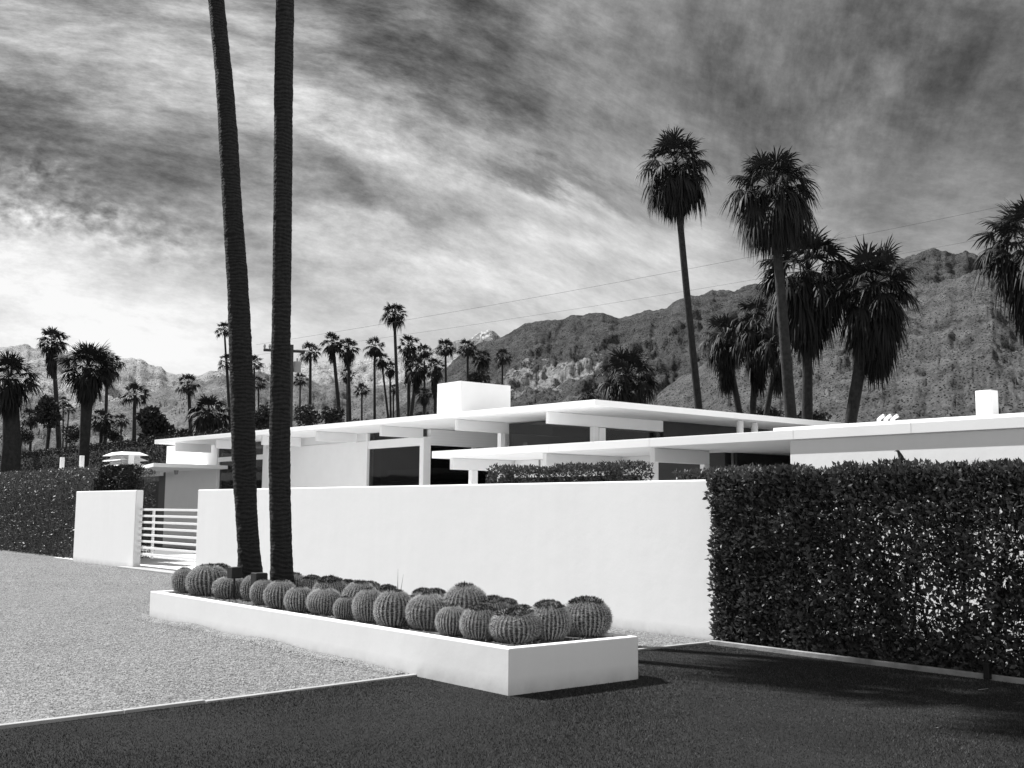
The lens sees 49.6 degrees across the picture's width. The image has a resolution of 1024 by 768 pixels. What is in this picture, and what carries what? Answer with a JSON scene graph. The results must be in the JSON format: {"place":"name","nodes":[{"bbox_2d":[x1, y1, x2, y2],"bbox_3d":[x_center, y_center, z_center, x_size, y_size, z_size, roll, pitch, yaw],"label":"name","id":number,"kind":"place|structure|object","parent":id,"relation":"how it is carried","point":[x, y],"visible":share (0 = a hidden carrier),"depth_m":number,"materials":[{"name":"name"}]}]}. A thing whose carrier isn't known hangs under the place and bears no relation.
{"place":"outdoors","nodes":[
{"label":"outdoors","id":0,"kind":"place"},
{"bbox_2d":[0,545,195,556],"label":"entry path","id":1,"kind":"structure","parent":0,"point":[161,552],"depth_m":38.71,"materials":[{"name":"grey concrete"}]},
{"bbox_2d":[47,463,227,546],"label":"entry pavilion","id":2,"kind":"structure","parent":1,"relation":"on","point":[160,469],"depth_m":44.86,"materials":[{"name":"white paint"}]},
{"bbox_2d":[103,452,148,466],"bbox_3d":[-15.969,3.176,45.814,1.196,0.706,2.038,6,-8,-39],"label":"louvred vent","id":3,"kind":"object","parent":2,"relation":"on","point":[123,458],"visible":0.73,"depth_m":45.29,"materials":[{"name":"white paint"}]},
{"bbox_2d":[141,476,158,545],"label":"hedge","id":4,"kind":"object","parent":2,"relation":"in","point":[156,481],"depth_m":45.91,"materials":[{"name":"plant"}]},
{"bbox_2d":[156,473,165,546],"bbox_3d":[-14.169,5.127,44.895,0.075,3.060,0.680,6,-8,-39],"label":"door leaf","id":5,"kind":"structure","parent":2,"relation":"in","point":[161,494],"depth_m":44.90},
{"bbox_2d":[54,554,195,569],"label":"patio","id":6,"kind":"structure","parent":0,"point":[165,563],"depth_m":31.91,"materials":[{"name":"white concrete"}]},
{"bbox_2d":[97,464,144,555],"bbox_3d":[-11.458,3.767,32.374,0.795,2.916,2.366,6,-8,-39],"label":"clipped hedge","id":7,"kind":"object","parent":6,"relation":"on","point":[121,477],"visible":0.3,"depth_m":31.93,"materials":[{"name":"black plant"}]},
{"bbox_2d":[154,381,847,548],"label":"house","id":8,"kind":"structure","parent":6,"relation":"on","point":[399,450],"depth_m":31.45,"materials":[{"name":"white paint"}]},
{"bbox_2d":[116,566,174,574],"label":"threshold path","id":9,"kind":"structure","parent":0,"point":[156,570],"depth_m":27.69,"materials":[{"name":"white concrete"}]},
{"bbox_2d":[0,371,428,455],"bbox_3d":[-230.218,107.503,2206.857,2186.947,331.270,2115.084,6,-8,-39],"label":"hills","id":10,"kind":"structure","parent":0,"point":[170,404],"depth_m":2214.47,"materials":[{"name":"grey stone"}]},
{"bbox_2d":[0,344,462,407],"bbox_3d":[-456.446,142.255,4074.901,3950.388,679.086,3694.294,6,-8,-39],"label":"mountains","id":11,"kind":"structure","parent":0,"point":[141,372],"depth_m":4227.28,"materials":[{"name":"grey stone"}]},
{"bbox_2d":[0,551,708,723],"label":"gravel driveway","id":12,"kind":"structure","parent":0,"point":[133,682],"depth_m":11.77,"materials":[{"name":"grey gravel"}]},
{"bbox_2d":[0,640,721,729],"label":"concrete edging","id":13,"kind":"object","parent":12,"relation":"on","point":[82,716],"visible":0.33,"depth_m":9.04,"materials":[{"name":"white concrete"}]},
{"bbox_2d":[149,590,637,695],"bbox_3d":[-1.986,2.946,13.280,1.613,0.495,8.110,6,-8,-39],"label":"cactus planter","id":14,"kind":"object","parent":12,"relation":"on","point":[512,668],"visible":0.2,"depth_m":10.67,"materials":[{"name":"paint"}]},
{"bbox_2d":[170,567,190,592],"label":"barrel cactus","id":15,"kind":"object","parent":14,"relation":"on","point":[178,581],"visible":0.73,"depth_m":16.04,"materials":[{"name":"plant"}]},
{"bbox_2d":[185,563,226,594],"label":"barrel cactus","id":16,"kind":"object","parent":14,"relation":"on","point":[201,578],"visible":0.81,"depth_m":15.56,"materials":[{"name":"plant"}]},
{"bbox_2d":[211,575,243,597],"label":"barrel cactus","id":17,"kind":"object","parent":14,"relation":"on","point":[222,587],"visible":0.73,"depth_m":15.09,"materials":[{"name":"plant"}]},
{"bbox_2d":[227,567,241,598],"bbox_3d":[-3.753,2.695,15.009,0.160,0.433,0.150,6,-8,-39],"label":"spotlight","id":18,"kind":"object","parent":14,"relation":"on","point":[233,573],"visible":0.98,"depth_m":14.97,"materials":[{"name":"black metal"}]},
{"bbox_2d":[208,0,262,577],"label":"palm tree","id":19,"kind":"object","parent":14,"relation":"on","point":[243,442],"visible":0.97,"depth_m":17.34,"materials":[{"name":"black plant"}]},
{"bbox_2d":[240,574,251,600],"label":"barrel cactus","id":20,"kind":"object","parent":14,"relation":"on","point":[245,585],"visible":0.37,"depth_m":14.74,"materials":[{"name":"plant"}]},
{"bbox_2d":[249,578,273,604],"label":"barrel cactus","id":21,"kind":"object","parent":14,"relation":"on","point":[256,591],"visible":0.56,"depth_m":14.18,"materials":[{"name":"plant"}]},
{"bbox_2d":[262,578,295,608],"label":"barrel cactus","id":22,"kind":"object","parent":14,"relation":"on","point":[275,592],"visible":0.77,"depth_m":13.63,"materials":[{"name":"plant"}]},
{"bbox_2d":[268,0,294,585],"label":"palm tree","id":23,"kind":"object","parent":14,"relation":"on","point":[281,550],"visible":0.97,"depth_m":15.54,"materials":[{"name":"black plant"}]},
{"bbox_2d":[283,585,311,611],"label":"barrel cactus","id":24,"kind":"object","parent":14,"relation":"on","point":[295,598],"visible":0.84,"depth_m":13.19,"materials":[{"name":"plant"}]},
{"bbox_2d":[299,574,320,589],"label":"barrel cactus","id":25,"kind":"object","parent":14,"relation":"on","point":[309,581],"visible":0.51,"depth_m":14.92,"materials":[{"name":"plant"}]},
{"bbox_2d":[305,587,341,614],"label":"barrel cactus","id":26,"kind":"object","parent":14,"relation":"on","point":[322,600],"visible":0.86,"depth_m":12.91,"materials":[{"name":"plant"}]},
{"bbox_2d":[312,574,346,595],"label":"barrel cactus","id":27,"kind":"object","parent":14,"relation":"on","point":[333,582],"visible":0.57,"depth_m":13.34,"materials":[{"name":"plant"}]},
{"bbox_2d":[332,596,353,618],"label":"barrel cactus","id":28,"kind":"object","parent":14,"relation":"on","point":[342,607],"visible":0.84,"depth_m":12.40,"materials":[{"name":"plant"}]},
{"bbox_2d":[342,579,375,598],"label":"barrel cactus","id":29,"kind":"object","parent":14,"relation":"on","point":[351,590],"visible":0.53,"depth_m":12.82,"materials":[{"name":"plant"}]},
{"bbox_2d":[351,588,381,621],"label":"barrel cactus","id":30,"kind":"object","parent":14,"relation":"on","point":[363,604],"visible":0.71,"depth_m":12.08,"materials":[{"name":"plant"}]},
{"bbox_2d":[373,588,410,626],"bbox_3d":[-1.248,2.370,11.762,0.486,0.423,0.492,4,-10,-19],"label":"barrel cactus","id":31,"kind":"object","parent":14,"relation":"on","point":[389,605],"visible":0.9,"depth_m":11.61,"materials":[{"name":"plant"}]},
{"bbox_2d":[404,592,445,629],"bbox_3d":[-0.877,2.356,11.547,0.523,0.406,0.545,4,-8,-23],"label":"barrel cactus","id":32,"kind":"object","parent":14,"relation":"on","point":[422,609],"visible":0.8,"depth_m":11.37,"materials":[{"name":"plant"}]},
{"bbox_2d":[435,604,464,635],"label":"barrel cactus","id":33,"kind":"object","parent":14,"relation":"on","point":[447,618],"visible":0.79,"depth_m":10.85,"materials":[{"name":"plant"}]},
{"bbox_2d":[442,581,486,609],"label":"barrel cactus","id":34,"kind":"object","parent":14,"relation":"on","point":[464,595],"visible":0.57,"depth_m":11.43,"materials":[{"name":"plant"}]},
{"bbox_2d":[459,603,497,639],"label":"barrel cactus","id":35,"kind":"object","parent":14,"relation":"on","point":[474,619],"visible":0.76,"depth_m":10.52,"materials":[{"name":"plant"}]},
{"bbox_2d":[478,594,509,610],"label":"barrel cactus","id":36,"kind":"object","parent":14,"relation":"on","point":[496,601],"visible":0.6,"depth_m":11.33,"materials":[{"name":"plant"}]},
{"bbox_2d":[487,606,544,642],"bbox_3d":[0.023,2.280,10.518,0.569,0.344,0.595,-4,-4,25],"label":"barrel cactus","id":37,"kind":"object","parent":14,"relation":"on","point":[515,625],"visible":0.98,"depth_m":10.35,"materials":[{"name":"plant"}]},
{"bbox_2d":[530,598,571,639],"bbox_3d":[0.357,2.270,10.684,0.472,0.412,0.460,2,-5,-10],"label":"barrel cactus","id":38,"kind":"object","parent":14,"relation":"on","point":[553,614],"visible":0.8,"depth_m":10.55,"materials":[{"name":"plant"}]},
{"bbox_2d":[566,595,613,636],"bbox_3d":[0.745,2.304,11.020,0.564,0.428,0.539,1,-10,-10],"label":"barrel cactus","id":39,"kind":"object","parent":14,"relation":"on","point":[591,616],"visible":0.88,"depth_m":10.86,"materials":[{"name":"plant"}]},
{"bbox_2d":[428,330,500,355],"bbox_3d":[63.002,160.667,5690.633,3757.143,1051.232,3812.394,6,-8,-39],"label":"snowy peak","id":40,"kind":"structure","parent":0,"point":[487,336],"depth_m":6189.11,"materials":[{"name":"white snow"}]},
{"bbox_2d":[0,643,1023,767],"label":"lawn","id":41,"kind":"structure","parent":0,"point":[487,714],"depth_m":8.25,"materials":[{"name":"black plant"}]},
{"bbox_2d":[0,0,1023,375],"label":"sky","id":42,"kind":"structure","parent":0,"point":[451,156],"materials":[{"name":"grey"}]},
{"bbox_2d":[578,386,600,400],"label":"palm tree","id":43,"kind":"object","parent":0,"point":[588,395],"visible":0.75,"depth_m":69.81,"materials":[{"name":"black plant"}]},
{"bbox_2d":[384,248,1017,418],"bbox_3d":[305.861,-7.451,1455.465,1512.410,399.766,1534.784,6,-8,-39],"label":"mountain ridge","id":44,"kind":"structure","parent":0,"point":[556,361],"depth_m":1472.72,"materials":[{"name":"grey stone"}]},
{"bbox_2d":[514,269,1023,422],"bbox_3d":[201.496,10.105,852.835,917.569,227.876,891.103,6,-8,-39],"label":"slope","id":45,"kind":"structure","parent":0,"point":[962,346],"depth_m":709.07,"materials":[{"name":"grey stone"}]},
{"bbox_2d":[751,642,1023,677],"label":"hedge bed","id":46,"kind":"object","parent":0,"point":[901,661],"visible":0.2,"depth_m":11.84,"materials":[{"name":"soil"}]},
{"bbox_2d":[702,456,1023,677],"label":"clipped hedge","id":47,"kind":"object","parent":46,"relation":"on","point":[884,490],"visible":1,"depth_m":12.05,"materials":[{"name":"black plant"}]},
{"bbox_2d":[758,620,1023,666],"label":"garden path","id":48,"kind":"structure","parent":0,"point":[937,630],"depth_m":14.11,"materials":[{"name":"grey"}]},
{"bbox_2d":[485,459,654,483],"bbox_3d":[0.880,2.488,18.434,0.718,2.443,3.801,6,-8,-39],"label":"clipped hedge","id":49,"kind":"object","parent":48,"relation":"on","point":[570,468],"visible":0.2,"depth_m":18.16,"materials":[{"name":"grey plant"}]},
{"bbox_2d":[432,390,1023,631],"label":"house wing","id":50,"kind":"structure","parent":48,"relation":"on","point":[988,431],"depth_m":17.81,"materials":[{"name":"white paint"}]},
{"bbox_2d":[659,453,730,479],"bbox_3d":[3.745,2.873,22.762,0.200,2.862,1.797,6,-8,-39],"label":"garage door","id":51,"kind":"structure","parent":50,"relation":"in","point":[716,459],"depth_m":22.92,"materials":[{"name":"grey"}]},
{"bbox_2d":[671,462,819,636],"bbox_3d":[3.085,2.193,14.789,1.061,2.277,1.948,6,-8,-39],"label":"clipped hedge","id":52,"kind":"object","parent":48,"relation":"on","point":[703,473],"visible":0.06,"depth_m":14.97,"materials":[{"name":"grey plant"}]},
{"bbox_3d":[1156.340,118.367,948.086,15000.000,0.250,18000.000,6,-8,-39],"label":"ground","id":53,"kind":"structure","parent":0,"visible":0},
{"bbox_2d":[0,426,34,444],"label":"shrub","id":54,"kind":"object","parent":53,"relation":"on","point":[28,436],"visible":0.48,"depth_m":80.08,"materials":[{"name":"black plant"}]},
{"bbox_2d":[0,348,44,472],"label":"palm tree","id":55,"kind":"object","parent":53,"relation":"on","point":[13,394],"visible":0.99,"depth_m":59.57,"materials":[{"name":"black plant"}]},
{"bbox_2d":[20,406,37,451],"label":"palm tree","id":56,"kind":"object","parent":53,"relation":"on","point":[30,423],"visible":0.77,"depth_m":99.66,"materials":[{"name":"black plant"}]},
{"bbox_2d":[32,394,62,448],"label":"tree","id":57,"kind":"object","parent":53,"relation":"on","point":[46,408],"visible":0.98,"depth_m":84.67,"materials":[{"name":"black plant"}]},
{"bbox_2d":[37,326,70,447],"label":"palm tree","id":58,"kind":"object","parent":53,"relation":"on","point":[52,351],"visible":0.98,"depth_m":94.75,"materials":[{"name":"black plant"}]},
{"bbox_2d":[61,424,79,447],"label":"shrub","id":59,"kind":"object","parent":53,"relation":"on","point":[72,433],"visible":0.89,"depth_m":79.87,"materials":[{"name":"black plant"}]},
{"bbox_2d":[0,464,156,558],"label":"clipped hedge","id":60,"kind":"object","parent":53,"relation":"on","point":[37,511],"visible":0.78,"depth_m":36.23,"materials":[{"name":"black plant"}]},
{"bbox_2d":[50,340,122,466],"bbox_3d":[-23.005,2.833,59.631,3.796,10.583,3.760,6,-8,-39],"label":"palm tree","id":61,"kind":"object","parent":53,"relation":"on","point":[87,385],"visible":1,"depth_m":59.65,"materials":[{"name":"black plant"}]},
{"bbox_2d":[91,408,115,445],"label":"palm tree","id":62,"kind":"object","parent":53,"relation":"on","point":[101,425],"visible":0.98,"depth_m":84.67,"materials":[{"name":"black plant"}]},
{"bbox_2d":[73,490,142,566],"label":"gate wall","id":63,"kind":"structure","parent":53,"relation":"on","point":[107,531],"depth_m":30.38,"materials":[{"name":"paint"}]},
{"bbox_2d":[93,351,125,447],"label":"palm tree","id":64,"kind":"object","parent":53,"relation":"on","point":[116,374],"visible":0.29,"depth_m":89.88,"materials":[{"name":"black plant"}]},
{"bbox_2d":[105,425,126,447],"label":"shrub","id":65,"kind":"object","parent":53,"relation":"on","point":[112,435],"visible":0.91,"depth_m":84.76,"materials":[{"name":"black plant"}]},
{"bbox_2d":[0,426,265,488],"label":"clipped hedge","id":66,"kind":"object","parent":53,"relation":"on","point":[40,459],"visible":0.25,"depth_m":66.61,"materials":[{"name":"black plant"}]},
{"bbox_2d":[118,381,151,439],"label":"palm tree","id":67,"kind":"object","parent":53,"relation":"on","point":[135,399],"visible":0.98,"depth_m":79.88,"materials":[{"name":"black plant"}]},
{"bbox_2d":[134,405,176,440],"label":"tree","id":68,"kind":"object","parent":53,"relation":"on","point":[152,420],"visible":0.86,"depth_m":74.52,"materials":[{"name":"black plant"}]},
{"bbox_2d":[173,374,200,434],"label":"palm tree","id":69,"kind":"object","parent":53,"relation":"on","point":[188,389],"visible":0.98,"depth_m":84.86,"materials":[{"name":"black plant"}]},
{"bbox_2d":[185,392,230,433],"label":"palm tree","id":70,"kind":"object","parent":53,"relation":"on","point":[211,421],"visible":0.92,"depth_m":69.54,"materials":[{"name":"black plant"}]},
{"bbox_2d":[213,321,229,424],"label":"palm tree","id":71,"kind":"object","parent":53,"relation":"on","point":[225,332],"visible":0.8,"depth_m":109.89,"materials":[{"name":"black plant"}]},
{"bbox_2d":[218,353,230,426],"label":"palm tree","id":72,"kind":"object","parent":53,"relation":"on","point":[220,365],"visible":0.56,"depth_m":109.89,"materials":[{"name":"black plant"}]},
{"bbox_2d":[255,402,269,429],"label":"shrub","id":73,"kind":"object","parent":53,"relation":"on","point":[262,420],"visible":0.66,"depth_m":69.62,"materials":[{"name":"black plant"}]},
{"bbox_2d":[263,344,304,426],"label":"utility pole","id":74,"kind":"object","parent":53,"relation":"on","point":[295,366],"visible":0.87,"depth_m":79.80,"materials":[{"name":"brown wood"}]},
{"bbox_2d":[293,404,323,426],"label":"shrub","id":75,"kind":"object","parent":53,"relation":"on","point":[307,415],"visible":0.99,"depth_m":74.74,"materials":[{"name":"black plant"}]},
{"bbox_2d":[298,341,321,424],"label":"palm tree","id":76,"kind":"object","parent":53,"relation":"on","point":[309,357],"visible":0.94,"depth_m":94.88,"materials":[{"name":"black plant"}]},
{"bbox_2d":[319,331,344,422],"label":"palm tree","id":77,"kind":"object","parent":53,"relation":"on","point":[331,350],"visible":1,"depth_m":89.85,"materials":[{"name":"black plant"}]},
{"bbox_2d":[321,406,344,423],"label":"shrub","id":78,"kind":"object","parent":53,"relation":"on","point":[333,415],"visible":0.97,"depth_m":77.69,"materials":[{"name":"black plant"}]},
{"bbox_2d":[336,338,360,421],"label":"palm tree","id":79,"kind":"object","parent":53,"relation":"on","point":[348,355],"visible":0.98,"depth_m":89.86,"materials":[{"name":"black plant"}]},
{"bbox_2d":[353,383,370,420],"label":"palm tree","id":80,"kind":"object","parent":53,"relation":"on","point":[362,386],"visible":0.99,"depth_m":99.92,"materials":[{"name":"black plant"}]},
{"bbox_2d":[363,336,385,419],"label":"palm tree","id":81,"kind":"object","parent":53,"relation":"on","point":[374,352],"visible":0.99,"depth_m":89.89,"materials":[{"name":"black plant"}]},
{"bbox_2d":[376,353,391,417],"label":"palm tree","id":82,"kind":"object","parent":53,"relation":"on","point":[381,364],"visible":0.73,"depth_m":91.91,"materials":[{"name":"black plant"}]},
{"bbox_2d":[381,360,394,417],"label":"palm tree","id":83,"kind":"object","parent":53,"relation":"on","point":[390,373],"visible":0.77,"depth_m":94.91,"materials":[{"name":"black plant"}]},
{"bbox_2d":[379,302,408,417],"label":"palm tree","id":84,"kind":"object","parent":53,"relation":"on","point":[394,318],"visible":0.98,"depth_m":84.88,"materials":[{"name":"black plant"}]},
{"bbox_2d":[397,333,423,416],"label":"palm tree","id":85,"kind":"object","parent":53,"relation":"on","point":[407,351],"visible":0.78,"depth_m":87.76,"materials":[{"name":"black plant"}]},
{"bbox_2d":[404,355,427,415],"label":"palm tree","id":86,"kind":"object","parent":53,"relation":"on","point":[417,375],"visible":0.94,"depth_m":85.70,"materials":[{"name":"black plant"}]},
{"bbox_2d":[415,387,431,414],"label":"palm tree","id":87,"kind":"object","parent":53,"relation":"on","point":[423,400],"visible":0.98,"depth_m":79.76,"materials":[{"name":"black plant"}]},
{"bbox_2d":[417,342,434,409],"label":"palm tree","id":88,"kind":"object","parent":53,"relation":"on","point":[425,353],"visible":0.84,"depth_m":89.86,"materials":[{"name":"black plant"}]},
{"bbox_2d":[426,357,445,413],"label":"palm tree","id":89,"kind":"object","parent":53,"relation":"on","point":[435,374],"visible":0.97,"depth_m":84.69,"materials":[{"name":"black plant"}]},
{"bbox_2d":[434,338,455,382],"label":"palm tree","id":90,"kind":"object","parent":53,"relation":"on","point":[445,352],"visible":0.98,"depth_m":91.87,"materials":[{"name":"black plant"}]},
{"bbox_2d":[195,480,721,639],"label":"garden wall","id":91,"kind":"structure","parent":53,"relation":"on","point":[633,555],"depth_m":17.01,"materials":[{"name":"paint"}]},
{"bbox_2d":[138,508,197,559],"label":"slatted gate","id":92,"kind":"structure","parent":91,"relation":"attached to","point":[153,535],"depth_m":27.61,"materials":[{"name":"white metal"}]},
{"bbox_2d":[455,339,477,380],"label":"palm tree","id":93,"kind":"object","parent":53,"relation":"on","point":[468,351],"visible":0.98,"depth_m":91.87,"materials":[{"name":"black plant"}]},
{"bbox_2d":[465,367,491,382],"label":"shrub","id":94,"kind":"object","parent":53,"relation":"on","point":[479,376],"visible":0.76,"depth_m":84.70,"materials":[{"name":"black plant"}]},
{"bbox_2d":[471,349,492,382],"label":"palm tree","id":95,"kind":"object","parent":53,"relation":"on","point":[483,361],"visible":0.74,"depth_m":91.72,"materials":[{"name":"black plant"}]},
{"bbox_2d":[494,348,513,384],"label":"palm tree","id":96,"kind":"object","parent":53,"relation":"on","point":[502,362],"visible":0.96,"depth_m":94.78,"materials":[{"name":"black plant"}]},
{"bbox_2d":[593,345,662,404],"bbox_3d":[5.681,2.874,54.456,3.549,9.807,3.587,6,-8,-39],"label":"palm tree","id":97,"kind":"object","parent":53,"relation":"on","point":[627,389],"visible":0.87,"depth_m":54.35,"materials":[{"name":"black plant"}]},
{"bbox_2d":[631,126,717,409],"bbox_3d":[8.044,-2.551,53.965,4.428,20.516,4.195,6,-8,-39],"label":"palm tree","id":98,"kind":"object","parent":53,"relation":"on","point":[676,191],"visible":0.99,"depth_m":54.41,"materials":[{"name":"black plant"}]},
{"bbox_2d":[698,313,745,412],"bbox_3d":[11.792,2.316,61.380,3.114,12.571,3.009,3,-7,-18],"label":"palm tree","id":99,"kind":"object","parent":53,"relation":"on","point":[720,360],"visible":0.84,"depth_m":61.48,"materials":[{"name":"black plant"}]},
{"bbox_2d":[722,295,777,414],"bbox_3d":[13.251,1.694,59.412,3.604,13.389,3.594,6,-8,-39],"label":"palm tree","id":100,"kind":"object","parent":53,"relation":"on","point":[749,341],"visible":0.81,"depth_m":59.44,"materials":[{"name":"black plant"}]},
{"bbox_2d":[717,146,822,418],"bbox_3d":[10.631,-1.468,44.309,4.285,16.240,3.952,6,-8,-39],"label":"palm tree","id":101,"kind":"object","parent":53,"relation":"on","point":[774,224],"visible":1,"depth_m":44.33,"materials":[{"name":"black plant"}]},
{"bbox_2d":[754,324,796,415],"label":"palm tree","id":102,"kind":"object","parent":53,"relation":"on","point":[773,358],"visible":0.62,"depth_m":57.60,"materials":[{"name":"black plant"}]},
{"bbox_2d":[754,227,861,419],"bbox_3d":[13.238,0.026,49.297,5.036,14.433,5.411,3,-7,-19],"label":"palm tree","id":103,"kind":"object","parent":53,"relation":"on","point":[811,323],"visible":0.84,"depth_m":48.91,"materials":[{"name":"black plant"}]},
{"bbox_2d":[709,640,1023,683],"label":"curb","id":104,"kind":"structure","parent":53,"relation":"on","point":[1000,678],"depth_m":11.78,"materials":[{"name":"grey concrete"}]},
{"bbox_2d":[822,233,924,422],"bbox_3d":[15.718,0.321,47.446,4.893,13.471,4.460,6,-8,-39],"label":"palm tree","id":105,"kind":"object","parent":53,"relation":"on","point":[875,329],"visible":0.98,"depth_m":47.21,"materials":[{"name":"black plant"}]},
{"bbox_2d":[967,194,1023,345],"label":"palm tree","id":106,"kind":"object","parent":53,"relation":"on","point":[1010,273],"visible":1,"depth_m":42.62,"materials":[{"name":"black plant"}]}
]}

